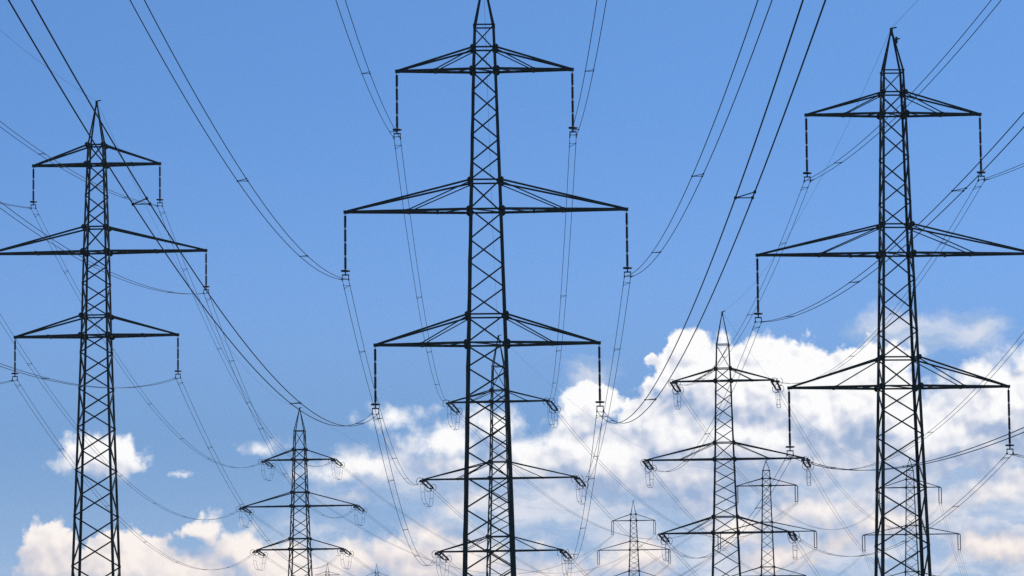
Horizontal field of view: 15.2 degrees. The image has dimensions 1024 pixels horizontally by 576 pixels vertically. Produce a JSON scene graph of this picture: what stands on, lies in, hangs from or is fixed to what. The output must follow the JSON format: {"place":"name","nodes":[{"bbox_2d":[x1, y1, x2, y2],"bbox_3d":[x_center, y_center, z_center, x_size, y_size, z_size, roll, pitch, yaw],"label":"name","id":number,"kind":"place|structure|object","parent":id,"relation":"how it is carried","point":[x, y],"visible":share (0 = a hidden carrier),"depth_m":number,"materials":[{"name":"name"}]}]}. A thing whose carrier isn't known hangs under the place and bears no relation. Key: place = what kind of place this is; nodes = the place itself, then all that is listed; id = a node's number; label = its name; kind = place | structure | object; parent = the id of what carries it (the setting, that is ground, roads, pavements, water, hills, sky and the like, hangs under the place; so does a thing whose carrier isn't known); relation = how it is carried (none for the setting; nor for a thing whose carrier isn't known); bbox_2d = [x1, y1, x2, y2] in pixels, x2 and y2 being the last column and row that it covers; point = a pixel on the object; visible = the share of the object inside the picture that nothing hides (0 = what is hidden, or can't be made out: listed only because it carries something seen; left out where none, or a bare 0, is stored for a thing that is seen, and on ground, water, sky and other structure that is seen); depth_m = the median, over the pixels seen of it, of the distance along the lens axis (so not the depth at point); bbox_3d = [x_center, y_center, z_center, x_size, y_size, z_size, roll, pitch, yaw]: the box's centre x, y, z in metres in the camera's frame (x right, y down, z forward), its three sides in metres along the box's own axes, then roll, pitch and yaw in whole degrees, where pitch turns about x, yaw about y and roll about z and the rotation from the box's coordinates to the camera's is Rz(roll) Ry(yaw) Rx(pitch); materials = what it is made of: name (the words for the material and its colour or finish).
{"place":"outdoors","nodes":[
{"label":"outdoors","id":0,"kind":"place"},
{"bbox_2d":[0,0,1023,575],"label":"sky","id":1,"kind":"structure","parent":0,"point":[282,84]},
{"bbox_3d":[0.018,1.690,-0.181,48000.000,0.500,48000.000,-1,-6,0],"label":"ground","id":2,"kind":"structure","parent":0,"visible":0},
{"bbox_2d":[0,100,207,575],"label":"lattice tower","id":3,"kind":"structure","parent":2,"relation":"on","point":[84,251],"depth_m":371.76,"materials":[{"name":"black metal"}]},
{"bbox_2d":[11,340,18,380],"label":"suspension insulator","id":4,"kind":"object","parent":3,"relation":"hanging from","point":[14,373],"visible":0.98,"depth_m":371.75,"materials":[{"name":"ceramic"}]},
{"bbox_2d":[13,381,253,569],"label":"power cable","id":5,"kind":"object","parent":4,"relation":"hanging from","point":[103,499],"visible":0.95,"depth_m":438.68,"materials":[{"name":"metal"}]},
{"bbox_2d":[30,167,36,208],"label":"suspension insulator","id":6,"kind":"object","parent":3,"relation":"hanging from","point":[33,201],"visible":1,"depth_m":373.44,"materials":[{"name":"ceramic"}]},
{"bbox_2d":[31,209,263,467],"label":"power cable","id":7,"kind":"object","parent":6,"relation":"hanging from","point":[117,355],"visible":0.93,"depth_m":447.13,"materials":[{"name":"metal"}]},
{"bbox_2d":[156,165,163,206],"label":"suspension insulator","id":8,"kind":"object","parent":3,"relation":"hanging from","point":[159,199],"visible":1,"depth_m":372.80,"materials":[{"name":"ceramic"}]},
{"bbox_2d":[0,121,160,205],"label":"power cable","id":9,"kind":"object","parent":8,"relation":"hanging from","point":[125,197],"visible":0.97,"depth_m":294.14,"materials":[{"name":"metal"}]},
{"bbox_2d":[158,208,333,466],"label":"power cable","id":10,"kind":"object","parent":8,"relation":"hanging from","point":[223,352],"visible":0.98,"depth_m":438.69,"materials":[{"name":"metal"}]},
{"bbox_2d":[175,338,180,378],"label":"suspension insulator","id":11,"kind":"object","parent":3,"relation":"hanging from","point":[177,370],"visible":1,"depth_m":370.93,"materials":[{"name":"ceramic"}]},
{"bbox_2d":[0,363,178,387],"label":"power cable","id":12,"kind":"object","parent":11,"relation":"hanging from","point":[44,378],"visible":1,"depth_m":280.05,"materials":[{"name":"metal"}]},
{"bbox_2d":[176,379,341,568],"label":"power cable","id":13,"kind":"object","parent":11,"relation":"hanging from","point":[289,560],"visible":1,"depth_m":433.55,"materials":[{"name":"metal"}]},
{"bbox_2d":[100,109,289,404],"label":"earth wire","id":14,"kind":"object","parent":3,"relation":"attached to","point":[167,247],"visible":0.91,"depth_m":430.53,"materials":[{"name":"metal"}]},
{"bbox_2d":[203,253,209,292],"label":"suspension insulator","id":15,"kind":"object","parent":3,"relation":"hanging from","point":[206,286],"visible":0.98,"depth_m":371.66,"materials":[{"name":"ceramic"}]},
{"bbox_2d":[0,202,206,293],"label":"power cable","id":16,"kind":"object","parent":15,"relation":"hanging from","point":[84,258],"visible":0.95,"depth_m":264.91,"materials":[{"name":"metal"}]},
{"bbox_2d":[204,295,351,517],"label":"power cable","id":17,"kind":"object","parent":15,"relation":"hanging from","point":[256,414],"visible":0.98,"depth_m":431.14,"materials":[{"name":"metal"}]},
{"bbox_2d":[242,407,357,575],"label":"lattice tower","id":18,"kind":"structure","parent":2,"relation":"on","point":[293,492],"depth_m":674.72,"materials":[{"name":"black metal"}]},
{"bbox_2d":[265,461,275,468],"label":"tension insulator","id":19,"kind":"object","parent":18,"relation":"attached to","point":[272,465],"visible":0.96,"depth_m":680.96,"materials":[{"name":"ceramic"}]},
{"bbox_2d":[274,467,609,573],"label":"power cable","id":20,"kind":"object","parent":19,"relation":"hanging from","point":[416,554],"visible":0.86,"depth_m":808.27,"materials":[{"name":"metal"}]},
{"bbox_2d":[343,0,627,575],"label":"lattice tower","id":21,"kind":"structure","parent":2,"relation":"on","point":[501,208],"depth_m":282.56,"materials":[{"name":"black metal"}]},
{"bbox_2d":[341,214,349,280],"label":"suspension insulator","id":22,"kind":"object","parent":21,"relation":"hanging from","point":[345,251],"visible":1,"depth_m":282.85,"materials":[{"name":"ceramic"}]},
{"bbox_2d":[130,0,348,279],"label":"power cable","id":23,"kind":"object","parent":22,"relation":"hanging from","point":[222,141],"visible":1,"depth_m":159.65,"materials":[{"name":"metal"}]},
{"bbox_2d":[342,281,421,484],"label":"power cable","id":24,"kind":"object","parent":22,"relation":"hanging from","point":[370,374],"visible":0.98,"depth_m":321.30,"materials":[{"name":"metal"}]},
{"bbox_2d":[371,347,379,413],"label":"suspension insulator","id":25,"kind":"object","parent":21,"relation":"hanging from","point":[375,403],"visible":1,"depth_m":281.80,"materials":[{"name":"ceramic"}]},
{"bbox_2d":[8,0,378,425],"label":"power cable","id":26,"kind":"object","parent":25,"relation":"hanging from","point":[150,204],"visible":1,"depth_m":104.48,"materials":[{"name":"metal"}]},
{"bbox_2d":[372,414,439,565],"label":"power cable","id":27,"kind":"object","parent":25,"relation":"hanging from","point":[397,494],"visible":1,"depth_m":326.22,"materials":[{"name":"metal"}]},
{"bbox_2d":[393,73,401,139],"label":"suspension insulator","id":28,"kind":"object","parent":21,"relation":"hanging from","point":[397,129],"visible":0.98,"depth_m":283.96,"materials":[{"name":"ceramic"}]},
{"bbox_2d":[336,0,399,137],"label":"power cable","id":29,"kind":"object","parent":28,"relation":"hanging from","point":[368,69],"visible":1,"depth_m":222.31,"materials":[{"name":"metal"}]},
{"bbox_2d":[394,140,450,403],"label":"power cable","id":30,"kind":"object","parent":28,"relation":"hanging from","point":[416,261],"visible":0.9,"depth_m":329.29,"materials":[{"name":"metal"}]},
{"bbox_2d":[484,0,497,324],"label":"earth wire","id":31,"kind":"object","parent":21,"relation":"attached to","point":[489,144],"visible":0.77,"depth_m":343.73,"materials":[{"name":"metal"}]},
{"bbox_2d":[568,71,577,137],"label":"suspension insulator","id":32,"kind":"object","parent":21,"relation":"hanging from","point":[572,97],"visible":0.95,"depth_m":283.99,"materials":[{"name":"ceramic"}]},
{"bbox_2d":[548,139,575,401],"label":"power cable","id":33,"kind":"object","parent":32,"relation":"hanging from","point":[563,257],"visible":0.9,"depth_m":328.45,"materials":[{"name":"metal"}]},
{"bbox_2d":[570,0,606,135],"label":"power cable","id":34,"kind":"object","parent":32,"relation":"hanging from","point":[586,65],"visible":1,"depth_m":222.21,"materials":[{"name":"metal"}]},
{"bbox_2d":[595,344,604,411],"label":"suspension insulator","id":35,"kind":"object","parent":21,"relation":"hanging from","point":[599,371],"visible":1,"depth_m":281.80,"materials":[{"name":"ceramic"}]},
{"bbox_2d":[562,412,602,563],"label":"power cable","id":36,"kind":"object","parent":35,"relation":"hanging from","point":[586,491],"visible":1,"depth_m":322.15,"materials":[{"name":"metal"}]},
{"bbox_2d":[597,0,825,423],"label":"power cable","id":37,"kind":"object","parent":35,"relation":"hanging from","point":[735,198],"visible":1,"depth_m":103.29,"materials":[{"name":"metal"}]},
{"bbox_2d":[623,211,631,277],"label":"suspension insulator","id":38,"kind":"object","parent":21,"relation":"hanging from","point":[627,246],"visible":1,"depth_m":282.84,"materials":[{"name":"ceramic"}]},
{"bbox_2d":[579,278,630,481],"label":"power cable","id":39,"kind":"object","parent":38,"relation":"hanging from","point":[609,378],"visible":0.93,"depth_m":324.53,"materials":[{"name":"metal"}]},
{"bbox_2d":[624,0,772,276],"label":"power cable","id":40,"kind":"object","parent":38,"relation":"hanging from","point":[709,134],"visible":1,"depth_m":158.92,"materials":[{"name":"metal"}]},
{"bbox_2d":[423,335,576,575],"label":"lattice tower","id":41,"kind":"structure","parent":2,"relation":"on","point":[491,478],"depth_m":520.17,"materials":[{"name":"grey metal"}]},
{"bbox_2d":[422,480,435,491],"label":"tension insulator","id":42,"kind":"object","parent":41,"relation":"attached to","point":[431,487],"visible":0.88,"depth_m":525.37,"materials":[{"name":"ceramic"}]},
{"bbox_2d":[437,492,717,575],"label":"power cable","id":43,"kind":"object","parent":42,"relation":"attached to","point":[518,558],"visible":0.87,"depth_m":577.68,"materials":[{"name":"metal"}]},
{"bbox_2d":[432,550,443,557],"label":"tension insulator","id":44,"kind":"object","parent":41,"relation":"attached to","point":[438,553],"visible":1,"depth_m":514.93,"materials":[{"name":"ceramic"}]},
{"bbox_2d":[437,553,451,562],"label":"tension insulator","id":45,"kind":"object","parent":41,"relation":"attached to","point":[446,557],"visible":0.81,"depth_m":524.28,"materials":[{"name":"ceramic"}]},
{"bbox_2d":[447,404,461,414],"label":"tension insulator","id":46,"kind":"object","parent":41,"relation":"attached to","point":[457,411],"visible":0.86,"depth_m":526.11,"materials":[{"name":"ceramic"}]},
{"bbox_2d":[459,413,737,538],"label":"power cable","id":47,"kind":"object","parent":46,"relation":"attached to","point":[565,507],"visible":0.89,"depth_m":610.81,"materials":[{"name":"metal"}]},
{"bbox_2d":[548,402,560,413],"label":"tension insulator","id":48,"kind":"object","parent":41,"relation":"attached to","point":[550,406],"visible":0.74,"depth_m":524.84,"materials":[{"name":"ceramic"}]},
{"bbox_2d":[557,549,568,555],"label":"tension insulator","id":49,"kind":"object","parent":41,"relation":"attached to","point":[562,550],"visible":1,"depth_m":513.04,"materials":[{"name":"ceramic"}]},
{"bbox_2d":[561,551,574,560],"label":"tension insulator","id":50,"kind":"object","parent":41,"relation":"attached to","point":[569,557],"visible":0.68,"depth_m":522.58,"materials":[{"name":"ceramic"}]},
{"bbox_2d":[575,479,588,488],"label":"tension insulator","id":51,"kind":"object","parent":41,"relation":"attached to","point":[583,484],"visible":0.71,"depth_m":523.61,"materials":[{"name":"ceramic"}]},
{"bbox_2d":[584,487,816,575],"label":"power cable","id":52,"kind":"object","parent":51,"relation":"attached to","point":[643,547],"visible":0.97,"depth_m":566.88,"materials":[{"name":"metal"}]},
{"bbox_2d":[510,347,762,468],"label":"earth wire","id":53,"kind":"object","parent":41,"relation":"attached to","point":[605,426],"visible":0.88,"depth_m":624.80,"materials":[{"name":"metal"}]},
{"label":"tension insulator","id":54,"kind":"object","parent":41,"relation":"attached to","visible":0},
{"bbox_2d":[547,402,557,427],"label":"jumper loop","id":55,"kind":"object","parent":54,"relation":"hanging from","point":[551,416],"visible":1,"depth_m":517.97,"materials":[{"name":"metal"}]},
{"bbox_2d":[598,500,669,575],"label":"lattice tower","id":56,"kind":"structure","parent":2,"relation":"on","point":[630,541],"depth_m":1148.12,"materials":[{"name":"grey metal"}]},
{"bbox_2d":[644,311,804,575],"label":"lattice tower","id":57,"kind":"structure","parent":2,"relation":"on","point":[714,459],"depth_m":517.18,"materials":[{"name":"grey metal"}]},
{"bbox_2d":[643,463,656,472],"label":"tension insulator","id":58,"kind":"object","parent":57,"relation":"attached to","point":[647,467],"visible":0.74,"depth_m":522.62,"materials":[{"name":"ceramic"}]},
{"bbox_2d":[645,466,653,487],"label":"jumper loop","id":59,"kind":"object","parent":58,"relation":"hanging from","point":[649,477],"visible":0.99,"depth_m":515.16,"materials":[{"name":"metal"}]},
{"bbox_2d":[657,533,668,540],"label":"tension insulator","id":60,"kind":"object","parent":57,"relation":"attached to","point":[663,535],"visible":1,"depth_m":511.86,"materials":[{"name":"ceramic"}]},
{"bbox_2d":[671,384,683,394],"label":"tension insulator","id":61,"kind":"object","parent":57,"relation":"attached to","point":[678,388],"visible":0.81,"depth_m":523.22,"materials":[{"name":"ceramic"}]},
{"bbox_2d":[677,392,874,529],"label":"power cable","id":62,"kind":"object","parent":61,"relation":"attached to","point":[762,494],"visible":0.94,"depth_m":628.24,"materials":[{"name":"metal"}]},
{"bbox_2d":[770,378,782,384],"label":"tension insulator","id":63,"kind":"object","parent":57,"relation":"attached to","point":[776,380],"visible":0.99,"depth_m":512.88,"materials":[{"name":"ceramic"}]},
{"bbox_2d":[771,382,783,392],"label":"tension insulator","id":64,"kind":"object","parent":57,"relation":"attached to","point":[779,387],"visible":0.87,"depth_m":522.74,"materials":[{"name":"ceramic"}]},
{"bbox_2d":[780,395,938,528],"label":"power cable","id":65,"kind":"object","parent":64,"relation":"attached to","point":[833,477],"visible":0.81,"depth_m":591.41,"materials":[{"name":"metal"}]},
{"bbox_2d":[787,531,799,538],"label":"tension insulator","id":66,"kind":"object","parent":57,"relation":"attached to","point":[794,535],"visible":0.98,"depth_m":510.59,"materials":[{"name":"ceramic"}]},
{"bbox_2d":[788,534,800,542],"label":"tension insulator","id":67,"kind":"object","parent":57,"relation":"attached to","point":[795,540],"visible":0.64,"depth_m":520.52,"materials":[{"name":"metal"}]},
{"bbox_2d":[802,460,813,469],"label":"tension insulator","id":68,"kind":"object","parent":57,"relation":"attached to","point":[806,466],"visible":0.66,"depth_m":521.29,"materials":[{"name":"metal"}]},
{"bbox_2d":[810,472,958,575],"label":"power cable","id":69,"kind":"object","parent":68,"relation":"attached to","point":[850,532],"visible":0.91,"depth_m":571.81,"materials":[{"name":"metal"}]},
{"bbox_2d":[733,34,888,303],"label":"earth wire","id":70,"kind":"object","parent":57,"relation":"attached to","point":[818,182],"visible":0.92,"depth_m":354.64,"materials":[{"name":"metal"}]},
{"bbox_2d":[721,460,815,575],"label":"lattice tower","id":71,"kind":"structure","parent":2,"relation":"on","point":[762,485],"depth_m":835.05,"materials":[{"name":"grey metal"}]},
{"bbox_2d":[795,486,797,502],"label":"suspension insulator","id":72,"kind":"object","parent":71,"relation":"hanging from","point":[795,494],"visible":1,"depth_m":835.14,"materials":[{"name":"ceramic"}]},
{"bbox_2d":[556,413,796,537],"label":"power cable","id":73,"kind":"object","parent":72,"relation":"hanging from","point":[648,505],"visible":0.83,"depth_m":605.62,"materials":[{"name":"metal"}]},
{"bbox_2d":[814,531,817,548],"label":"suspension insulator","id":74,"kind":"object","parent":71,"relation":"hanging from","point":[816,540],"visible":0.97,"depth_m":833.67,"materials":[{"name":"ceramic"}]},
{"bbox_2d":[755,27,1023,575],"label":"lattice tower","id":75,"kind":"structure","parent":2,"relation":"on","point":[905,113],"depth_m":295.60,"materials":[{"name":"black metal"}]},
{"bbox_2d":[754,256,762,322],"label":"suspension insulator","id":76,"kind":"object","parent":75,"relation":"hanging from","point":[757,279],"visible":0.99,"depth_m":295.09,"materials":[{"name":"ceramic"}]},
{"bbox_2d":[645,323,760,471],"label":"power cable","id":77,"kind":"object","parent":76,"relation":"hanging from","point":[718,409],"visible":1,"depth_m":345.12,"materials":[{"name":"metal"}]},
{"bbox_2d":[761,112,1023,321],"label":"power cable","id":78,"kind":"object","parent":76,"relation":"hanging from","point":[789,316],"visible":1,"depth_m":176.74,"materials":[{"name":"metal"}]},
{"bbox_2d":[786,389,793,455],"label":"suspension insulator","id":79,"kind":"object","parent":75,"relation":"hanging from","point":[789,426],"visible":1,"depth_m":294.09,"materials":[{"name":"ceramic"}]},
{"bbox_2d":[661,456,791,557],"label":"power cable","id":80,"kind":"object","parent":79,"relation":"hanging from","point":[747,519],"visible":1,"depth_m":335.92,"materials":[{"name":"metal"}]},
{"bbox_2d":[787,427,1023,470],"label":"power cable","id":81,"kind":"object","parent":79,"relation":"hanging from","point":[914,465],"visible":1,"depth_m":194.98,"materials":[{"name":"metal"}]},
{"bbox_2d":[803,116,811,182],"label":"suspension insulator","id":82,"kind":"object","parent":75,"relation":"hanging from","point":[806,146],"visible":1,"depth_m":296.41,"materials":[{"name":"metal"}]},
{"bbox_2d":[673,183,809,384],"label":"power cable","id":83,"kind":"object","parent":82,"relation":"hanging from","point":[763,282],"visible":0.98,"depth_m":340.39,"materials":[{"name":"metal"}]},
{"bbox_2d":[805,0,1000,180],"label":"power cable","id":84,"kind":"object","parent":82,"relation":"hanging from","point":[912,92],"visible":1,"depth_m":217.43,"materials":[{"name":"metal"}]},
{"bbox_2d":[977,116,985,181],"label":"suspension insulator","id":85,"kind":"object","parent":75,"relation":"hanging from","point":[980,149],"visible":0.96,"depth_m":297.02,"materials":[{"name":"metal"}]},
{"bbox_2d":[778,182,983,383],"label":"power cable","id":86,"kind":"object","parent":85,"relation":"hanging from","point":[891,313],"visible":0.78,"depth_m":343.24,"materials":[{"name":"metal"}]},
{"bbox_2d":[978,163,1023,180],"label":"power cable","id":87,"kind":"object","parent":85,"relation":"hanging from","point":[1001,172],"visible":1,"depth_m":284.06,"materials":[{"name":"metal"}]},
{"bbox_2d":[1005,388,1013,454],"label":"suspension insulator","id":88,"kind":"object","parent":75,"relation":"hanging from","point":[1009,418],"visible":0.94,"depth_m":294.85,"materials":[{"name":"metal"}]},
{"bbox_2d":[793,455,1011,556],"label":"power cable","id":89,"kind":"object","parent":88,"relation":"hanging from","point":[922,529],"visible":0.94,"depth_m":350.33,"materials":[{"name":"metal"}]},
{"bbox_2d":[863,459,959,575],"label":"lattice tower","id":90,"kind":"structure","parent":2,"relation":"on","point":[906,524],"depth_m":834.97,"materials":[{"name":"grey metal"}]},
{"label":"suspension insulator","id":91,"kind":"object","parent":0,"visible":0},
{"bbox_2d":[654,472,860,575],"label":"power cable","id":92,"kind":"object","parent":91,"relation":"hanging from","point":[723,547],"visible":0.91,"depth_m":593.10,"materials":[{"name":"metal"}]},
{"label":"suspension insulator","id":93,"kind":"object","parent":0,"visible":0},
{"bbox_2d":[0,314,241,519],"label":"power cable","id":94,"kind":"object","parent":93,"relation":"hanging from","point":[91,443],"visible":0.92,"depth_m":445.94,"materials":[{"name":"metal"}]},
{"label":"suspension insulator","id":95,"kind":"object","parent":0,"visible":0},
{"bbox_2d":[343,468,653,572],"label":"power cable","id":96,"kind":"object","parent":95,"relation":"hanging from","point":[469,552],"visible":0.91,"depth_m":776.43,"materials":[{"name":"metal"}]},
{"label":"suspension insulator","id":97,"kind":"object","parent":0,"visible":0},
{"bbox_2d":[252,513,597,575],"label":"power cable","id":98,"kind":"object","parent":97,"relation":"hanging from","point":[323,559],"visible":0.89,"depth_m":737.86,"materials":[{"name":"metal"}]},
{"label":"suspension insulator","id":99,"kind":"object","parent":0,"visible":0},
{"bbox_2d":[366,512,668,575],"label":"power cable","id":100,"kind":"object","parent":99,"relation":"hanging from","point":[425,556],"visible":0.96,"depth_m":722.37,"materials":[{"name":"metal"}]},
{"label":"suspension insulator","id":101,"kind":"object","parent":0,"visible":0},
{"bbox_2d":[629,506,734,575],"bbox_3d":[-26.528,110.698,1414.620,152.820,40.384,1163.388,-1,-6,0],"label":"power cable","id":102,"kind":"object","parent":101,"relation":"hanging from","point":[678,544],"visible":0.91,"depth_m":907.84,"materials":[{"name":"metal"}]},
{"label":"suspension insulator","id":103,"kind":"object","parent":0,"visible":0},
{"bbox_2d":[807,332,1023,469],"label":"power cable","id":104,"kind":"object","parent":103,"relation":"hanging from","point":[945,417],"visible":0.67,"depth_m":348.85,"materials":[{"name":"metal"}]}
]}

